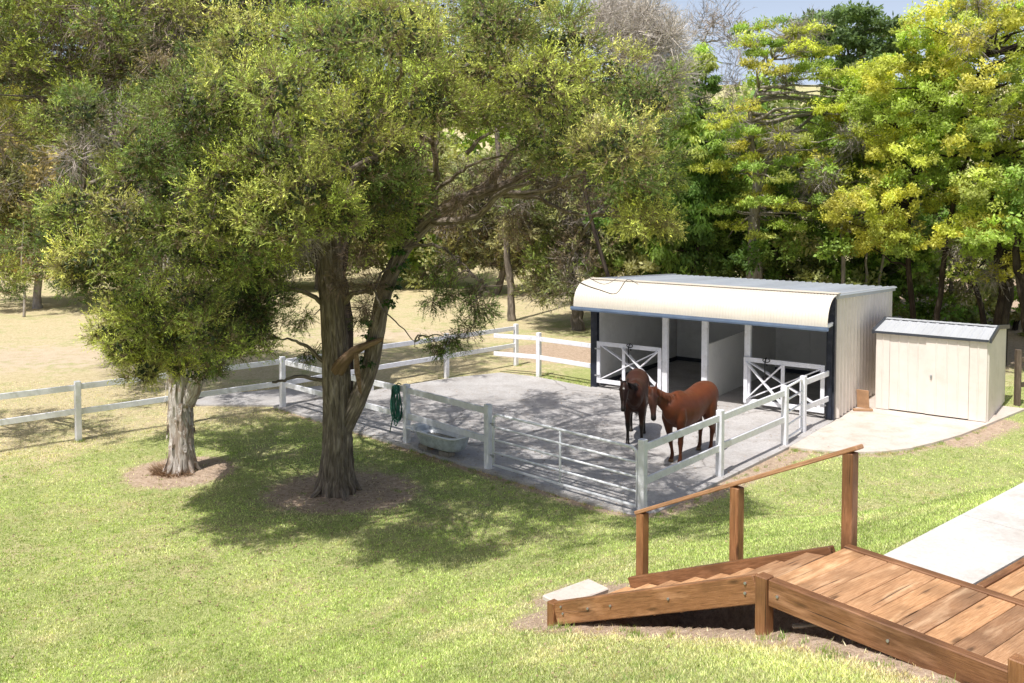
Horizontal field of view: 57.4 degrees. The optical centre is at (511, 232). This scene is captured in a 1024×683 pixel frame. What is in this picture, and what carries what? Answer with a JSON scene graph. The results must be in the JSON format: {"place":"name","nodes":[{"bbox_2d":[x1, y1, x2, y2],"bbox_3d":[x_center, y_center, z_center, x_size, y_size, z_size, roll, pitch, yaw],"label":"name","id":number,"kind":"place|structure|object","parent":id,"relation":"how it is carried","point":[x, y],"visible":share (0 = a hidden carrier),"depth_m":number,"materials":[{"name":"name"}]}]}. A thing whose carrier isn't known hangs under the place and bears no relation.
{"place":"outdoors","nodes":[
{"label":"outdoors","id":0,"kind":"place"},
{"bbox_2d":[195,386,322,406],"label":"driveway","id":1,"kind":"structure","parent":0,"point":[265,398],"depth_m":24.81,"materials":[{"name":"concrete"}]},
{"bbox_2d":[0,85,1023,682],"bbox_3d":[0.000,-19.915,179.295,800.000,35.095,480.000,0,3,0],"label":"ground","id":2,"kind":"structure","parent":0,"point":[40,347],"depth_m":17.03,"materials":[{"name":"green plant"}]},
{"bbox_2d":[0,223,38,304],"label":"tree","id":3,"kind":"object","parent":2,"relation":"on","point":[16,287],"visible":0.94,"depth_m":19.37,"materials":[{"name":"green plant"}]},
{"bbox_2d":[21,222,25,316],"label":"sapling stem","id":4,"kind":"object","parent":2,"relation":"on","point":[24,306],"visible":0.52,"depth_m":41.17,"materials":[{"name":"brown plant"}]},
{"bbox_2d":[3,50,55,145],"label":"tree","id":5,"kind":"object","parent":2,"relation":"on","point":[23,101],"visible":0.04,"depth_m":59.67,"materials":[{"name":"green plant"}]},
{"bbox_2d":[0,118,122,308],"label":"tree","id":6,"kind":"object","parent":2,"relation":"on","point":[33,177],"visible":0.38,"depth_m":42.24,"materials":[{"name":"green plant"}]},
{"bbox_2d":[46,135,193,290],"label":"tree","id":7,"kind":"object","parent":2,"relation":"on","point":[127,226],"visible":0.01,"depth_m":48.78,"materials":[{"name":"green plant"}]},
{"bbox_2d":[0,0,249,398],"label":"tree","id":8,"kind":"object","parent":2,"relation":"on","point":[122,23],"visible":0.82,"depth_m":21.85,"materials":[{"name":"green plant"}]},
{"bbox_2d":[0,41,313,475],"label":"paperbark tree","id":9,"kind":"object","parent":2,"relation":"on","point":[174,328],"visible":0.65,"depth_m":14.20,"materials":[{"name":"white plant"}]},
{"bbox_2d":[145,459,194,478],"bbox_3d":[-6.790,4.671,18.295,1.363,0.398,0.734,2,3,31],"label":"dry tuft","id":10,"kind":"object","parent":2,"relation":"on","point":[157,470],"visible":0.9,"depth_m":18.23,"materials":[{"name":"beige plant"}]},
{"bbox_2d":[90,16,272,203],"bbox_3d":[-8.192,-0.808,24.753,7.446,10.878,5.991,0,3,0],"label":"tree","id":11,"kind":"object","parent":2,"relation":"on","point":[121,70],"visible":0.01,"depth_m":23.25,"materials":[{"name":"green plant"}]},
{"bbox_2d":[0,324,518,440],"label":"rail fence","id":12,"kind":"object","parent":2,"relation":"on","point":[77,411],"visible":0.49,"depth_m":22.80,"materials":[{"name":"white paint"}]},
{"bbox_2d":[138,0,387,390],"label":"tree","id":13,"kind":"object","parent":2,"relation":"on","point":[349,314],"visible":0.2,"depth_m":23.82,"materials":[{"name":"green plant"}]},
{"bbox_2d":[273,147,415,289],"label":"tree","id":14,"kind":"object","parent":2,"relation":"on","point":[383,262],"visible":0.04,"depth_m":52.14,"materials":[{"name":"green plant"}]},
{"bbox_2d":[107,0,702,500],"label":"paperbark tree","id":15,"kind":"object","parent":2,"relation":"on","point":[309,148],"visible":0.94,"depth_m":12.18,"materials":[{"name":"green plant"}]},
{"bbox_2d":[359,222,422,370],"bbox_3d":[-2.163,1.153,16.722,1.265,2.731,0.463,0,3,11],"label":"creeper","id":16,"kind":"object","parent":15,"relation":"attached to","point":[399,279],"visible":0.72,"depth_m":16.68,"materials":[{"name":"green plant"}]},
{"bbox_2d":[367,135,477,288],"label":"tree","id":17,"kind":"object","parent":2,"relation":"on","point":[419,255],"visible":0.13,"depth_m":52.70,"materials":[{"name":"green plant"}]},
{"bbox_2d":[2,58,915,259],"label":"wood","id":18,"kind":"object","parent":2,"relation":"on","point":[768,105],"visible":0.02,"depth_m":68.22,"materials":[{"name":"green plant"}]},
{"bbox_2d":[420,141,553,294],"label":"tree","id":19,"kind":"object","parent":2,"relation":"on","point":[487,248],"visible":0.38,"depth_m":48.71,"materials":[{"name":"green plant"}]},
{"bbox_2d":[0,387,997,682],"bbox_3d":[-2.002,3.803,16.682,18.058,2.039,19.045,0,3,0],"label":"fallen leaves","id":20,"kind":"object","parent":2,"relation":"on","point":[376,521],"visible":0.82,"depth_m":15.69,"materials":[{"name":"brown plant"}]},
{"bbox_2d":[458,0,560,320],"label":"tree","id":21,"kind":"object","parent":2,"relation":"on","point":[511,315],"visible":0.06,"depth_m":39.80,"materials":[{"name":"brown plant"}]},
{"bbox_2d":[494,332,590,376],"bbox_3d":[0.978,3.703,27.591,3.529,1.435,0.362,2,3,35],"label":"rail fence","id":22,"kind":"object","parent":2,"relation":"on","point":[539,339],"visible":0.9,"depth_m":27.80,"materials":[{"name":"white paint"}]},
{"bbox_2d":[483,122,629,330],"bbox_3d":[1.977,-0.310,37.455,6.487,8.812,6.986,0,3,0],"label":"tree","id":23,"kind":"object","parent":2,"relation":"on","point":[559,235],"visible":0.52,"depth_m":36.12,"materials":[{"name":"green plant"}]},
{"bbox_2d":[273,360,856,514],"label":"concrete yard","id":24,"kind":"structure","parent":2,"relation":"on","point":[592,406],"depth_m":21.62,"materials":[{"name":"grey concrete"}]},
{"bbox_2d":[285,360,491,468],"bbox_3d":[-3.042,3.989,21.117,0.193,1.435,7.469,-3,4,-45],"label":"rail fence","id":25,"kind":"object","parent":24,"relation":"on","point":[408,416],"visible":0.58,"depth_m":19.91,"materials":[{"name":"white paint"}]},
{"bbox_2d":[389,383,401,431],"bbox_3d":[-2.529,3.833,20.511,0.318,1.094,0.241,2,3,37],"label":"garden hose","id":26,"kind":"object","parent":25,"relation":"hanging from","point":[395,403],"visible":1,"depth_m":20.46,"materials":[{"name":"green rubber"}]},
{"bbox_2d":[490,414,637,507],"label":"farm gate","id":27,"kind":"structure","parent":25,"relation":"attached to","point":[560,443],"depth_m":17.10,"materials":[{"name":"white metal"}]},
{"bbox_2d":[418,443,430,450],"bbox_3d":[-1.833,4.564,19.949,0.300,0.115,0.200,2,4,44],"label":"block","id":28,"kind":"object","parent":24,"relation":"on","point":[422,446],"depth_m":19.86,"materials":[{"name":"concrete"}]},
{"bbox_2d":[405,423,473,451],"bbox_3d":[-1.498,4.328,19.679,1.620,0.355,0.840,2,4,44],"label":"bathtub","id":29,"kind":"object","parent":28,"relation":"on","point":[437,438],"visible":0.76,"depth_m":19.48,"materials":[{"name":"ceramic"}]},
{"bbox_2d":[439,450,454,457],"bbox_3d":[-1.355,4.587,19.409,0.300,0.115,0.200,2,4,44],"label":"block","id":30,"kind":"object","parent":24,"relation":"on","point":[446,454],"depth_m":19.31,"materials":[{"name":"concrete"}]},
{"bbox_2d":[619,368,649,443],"bbox_3d":[2.708,3.786,20.472,0.616,1.608,2.568,0,3,10],"label":"horse","id":31,"kind":"object","parent":24,"relation":"on","point":[633,390],"visible":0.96,"depth_m":19.98},
{"bbox_2d":[647,381,718,461],"bbox_3d":[3.556,3.780,19.069,0.635,1.733,2.577,2,3,40],"label":"horse","id":32,"kind":"object","parent":24,"relation":"on","point":[694,403],"visible":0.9,"depth_m":18.73},
{"bbox_2d":[637,385,788,509],"bbox_3d":[4.059,4.124,18.069,0.136,1.435,5.833,2,3,40],"label":"rail fence","id":33,"kind":"object","parent":24,"relation":"on","point":[645,445],"visible":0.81,"depth_m":17.90,"materials":[{"name":"white paint"}]},
{"bbox_2d":[788,378,802,438],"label":"farm gate","id":34,"kind":"structure","parent":33,"relation":"attached to","point":[801,410],"depth_m":21.04,"materials":[{"name":"white metal"}]},
{"bbox_2d":[570,274,896,419],"bbox_3d":[6.309,2.804,26.191,6.970,3.085,6.486,2,3,35],"label":"horse shelter","id":35,"kind":"object","parent":24,"relation":"on","point":[728,334],"visible":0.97,"depth_m":24.87,"materials":[{"name":"beige metal"}]},
{"bbox_2d":[626,343,632,362],"bbox_3d":[3.199,3.279,25.455,0.169,0.544,0.198,0,3,0],"label":"halter","id":36,"kind":"object","parent":35,"relation":"hanging from","point":[628,350],"visible":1,"depth_m":25.42},
{"bbox_2d":[762,358,769,379],"bbox_3d":[6.310,3.377,23.242,0.169,0.544,0.198,0,3,0],"label":"halter","id":37,"kind":"object","parent":35,"relation":"hanging from","point":[765,364],"visible":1,"depth_m":23.20},
{"bbox_2d":[799,371,828,431],"bbox_3d":[7.116,3.955,21.877,0.125,1.435,1.552,2,3,41],"label":"rail fence","id":38,"kind":"object","parent":24,"relation":"on","point":[806,381],"visible":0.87,"depth_m":21.35,"materials":[{"name":"white paint"}]},
{"bbox_2d":[543,579,608,601],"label":"paving slab","id":39,"kind":"structure","parent":2,"relation":"on","point":[587,587],"depth_m":9.75,"materials":[{"name":"concrete"}]},
{"bbox_2d":[571,178,671,277],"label":"tree","id":40,"kind":"object","parent":2,"relation":"on","point":[626,248],"visible":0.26,"depth_m":35.61,"materials":[{"name":"green plant"}]},
{"bbox_2d":[566,0,712,276],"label":"tree","id":41,"kind":"object","parent":2,"relation":"on","point":[627,18],"visible":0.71,"depth_m":28.68,"materials":[{"name":"grey plant"}]},
{"bbox_2d":[584,79,711,198],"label":"tree","id":42,"kind":"object","parent":2,"relation":"on","point":[631,121],"depth_m":44.88,"materials":[{"name":"green plant"}]},
{"bbox_2d":[620,42,740,275],"bbox_3d":[6.527,-1.694,35.878,5.067,11.504,5.216,0,3,0],"label":"tree","id":43,"kind":"object","parent":2,"relation":"on","point":[701,223],"visible":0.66,"depth_m":35.10,"materials":[{"name":"green plant"}]},
{"bbox_2d":[666,164,751,277],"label":"tree","id":44,"kind":"object","parent":2,"relation":"on","point":[725,188],"visible":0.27,"depth_m":36.31,"materials":[{"name":"green plant"}]},
{"bbox_2d":[662,96,771,182],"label":"tree","id":45,"kind":"object","parent":2,"relation":"on","point":[758,143],"visible":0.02,"depth_m":40.98,"materials":[{"name":"green plant"}]},
{"bbox_2d":[674,0,762,270],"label":"tree","id":46,"kind":"object","parent":2,"relation":"on","point":[710,23],"visible":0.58,"depth_m":37.60,"materials":[{"name":"grey plant"}]},
{"bbox_2d":[720,170,846,281],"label":"tree","id":47,"kind":"object","parent":2,"relation":"on","point":[779,273],"visible":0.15,"depth_m":37.17,"materials":[{"name":"green plant"}]},
{"bbox_2d":[547,444,1023,682],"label":"timber deck","id":48,"kind":"structure","parent":2,"relation":"on","point":[942,624],"depth_m":7.20,"materials":[{"name":"brown wood"}]},
{"bbox_2d":[686,5,886,278],"bbox_3d":[10.817,-2.196,34.357,9.211,12.678,7.743,0,3,0],"label":"tree","id":49,"kind":"object","parent":2,"relation":"on","point":[788,42],"visible":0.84,"depth_m":33.54,"materials":[{"name":"green plant"}]},
{"bbox_2d":[792,623,820,628],"bbox_3d":[2.295,2.988,7.056,0.355,0.084,0.035,2,3,33],"label":"stick","id":50,"kind":"object","parent":2,"relation":"on","point":[802,625],"visible":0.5,"depth_m":7.10,"materials":[{"name":"wood"}]},
{"bbox_2d":[755,106,863,260],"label":"tree","id":51,"kind":"object","parent":2,"relation":"on","point":[796,122],"visible":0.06,"depth_m":39.74,"materials":[{"name":"green plant"}]},
{"bbox_2d":[616,216,1023,335],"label":"undergrowth","id":52,"kind":"object","parent":2,"relation":"on","point":[922,276],"visible":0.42,"depth_m":34.62,"materials":[{"name":"green plant"}]},
{"bbox_2d":[757,59,905,278],"bbox_3d":[12.805,-1.285,35.431,6.250,10.774,4.124,-2,3,-31],"label":"tree","id":53,"kind":"object","parent":2,"relation":"on","point":[823,130],"visible":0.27,"depth_m":34.66,"materials":[{"name":"green plant"}]},
{"bbox_2d":[779,0,919,222],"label":"tree","id":54,"kind":"object","parent":2,"relation":"on","point":[846,37],"visible":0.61,"depth_m":49.59,"materials":[{"name":"green plant"}]},
{"bbox_2d":[787,146,926,283],"bbox_3d":[12.383,0.404,33.561,5.457,7.503,5.038,0,3,0],"label":"tree","id":55,"kind":"object","parent":2,"relation":"on","point":[815,174],"visible":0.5,"depth_m":32.81,"materials":[{"name":"green plant"}]},
{"bbox_2d":[824,118,930,284],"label":"tree","id":56,"kind":"object","parent":2,"relation":"on","point":[856,158],"visible":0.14,"depth_m":33.28,"materials":[{"name":"green plant"}]},
{"bbox_2d":[826,204,951,312],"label":"tree","id":57,"kind":"object","parent":2,"relation":"on","point":[922,217],"visible":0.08,"depth_m":35.57,"materials":[{"name":"green plant"}]},
{"bbox_2d":[817,18,979,320],"bbox_3d":[13.053,-1.471,31.181,5.259,11.641,7.485,1,3,21],"label":"tree","id":58,"kind":"object","parent":2,"relation":"on","point":[897,103],"visible":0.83,"depth_m":29.46,"materials":[{"name":"green plant"}]},
{"bbox_2d":[789,394,1023,453],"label":"concrete apron","id":59,"kind":"object","parent":2,"relation":"on","point":[880,430],"visible":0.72,"depth_m":21.46,"materials":[{"name":"grey concrete"}]},
{"bbox_2d":[856,389,868,407],"bbox_3d":[8.875,4.200,23.639,0.300,0.473,0.113,2,3,35],"label":"plywood board","id":60,"kind":"object","parent":59,"relation":"on","point":[862,398],"visible":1,"depth_m":23.63,"materials":[{"name":"brown wood"}]},
{"bbox_2d":[853,408,872,410],"bbox_3d":[8.769,4.423,23.362,0.472,0.050,0.090,0,3,3],"label":"timber offcut","id":61,"kind":"object","parent":59,"relation":"on","point":[862,409],"visible":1,"depth_m":23.32,"materials":[{"name":"brown wood"}]},
{"bbox_2d":[872,317,1009,421],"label":"garden shed","id":62,"kind":"structure","parent":59,"relation":"on","point":[943,368],"depth_m":22.93,"materials":[{"name":"beige metal"}]},
{"bbox_2d":[889,334,927,412],"bbox_3d":[9.825,3.490,23.178,0.875,1.880,0.042,2,3,35],"label":"door","id":63,"kind":"structure","parent":62,"relation":"in","point":[907,353],"depth_m":23.17,"materials":[{"name":"beige metal"}]},
{"bbox_2d":[925,337,969,418],"bbox_3d":[10.517,3.515,22.617,0.965,1.880,0.094,2,3,35],"label":"door","id":64,"kind":"structure","parent":62,"relation":"in","point":[947,360],"depth_m":22.62,"materials":[{"name":"beige metal"}]},
{"bbox_2d":[903,171,959,295],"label":"tree","id":65,"kind":"object","parent":2,"relation":"on","point":[945,205],"visible":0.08,"depth_m":37.13,"materials":[{"name":"green plant"}]},
{"bbox_2d":[910,90,999,321],"bbox_3d":[17.575,-1.211,38.000,4.717,10.454,6.270,2,3,31],"label":"tree","id":66,"kind":"object","parent":2,"relation":"on","point":[944,215],"visible":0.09,"depth_m":36.91,"materials":[{"name":"green plant"}]},
{"bbox_2d":[888,0,1023,364],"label":"tree","id":67,"kind":"object","parent":2,"relation":"on","point":[990,134],"visible":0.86,"depth_m":28.14,"materials":[{"name":"green plant"}]},
{"bbox_2d":[917,219,1014,324],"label":"tree","id":68,"kind":"object","parent":2,"relation":"on","point":[964,269],"visible":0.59,"depth_m":29.88,"materials":[{"name":"green plant"}]},
{"bbox_2d":[946,160,1022,330],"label":"tree","id":69,"kind":"object","parent":2,"relation":"on","point":[1015,325],"visible":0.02,"depth_m":36.71,"materials":[{"name":"green plant"}]},
{"bbox_2d":[976,558,1023,599],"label":"timber deck","id":70,"kind":"structure","parent":2,"relation":"on","point":[1009,580],"depth_m":7.19,"materials":[{"name":"brown wood"}]},
{"bbox_2d":[989,156,1023,332],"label":"tree","id":71,"kind":"object","parent":2,"relation":"on","point":[1017,233],"visible":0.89,"depth_m":27.44,"materials":[{"name":"green plant"}]},
{"bbox_2d":[1014,349,1023,405],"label":"post fence","id":72,"kind":"object","parent":2,"relation":"on","point":[1018,383],"visible":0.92,"depth_m":24.08,"materials":[{"name":"brown wood"}]},
{"bbox_2d":[0,364,1023,682],"bbox_3d":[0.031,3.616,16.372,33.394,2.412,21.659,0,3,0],"label":"grass","id":73,"kind":"structure","parent":0,"point":[766,661],"depth_m":11.86,"materials":[{"name":"green plant"}]},
{"bbox_2d":[37,0,1023,95],"label":"sky","id":74,"kind":"structure","parent":0,"point":[767,8],"materials":[{"name":"blue"}]},
{"bbox_2d":[884,515,1023,584],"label":"concrete path","id":75,"kind":"structure","parent":0,"point":[975,551],"depth_m":7.85,"materials":[{"name":"white concrete"}]},
{"bbox_2d":[962,482,1023,530],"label":"concrete path","id":76,"kind":"structure","parent":0,"point":[1005,508],"depth_m":8.82,"materials":[{"name":"grey concrete"}]}
]}

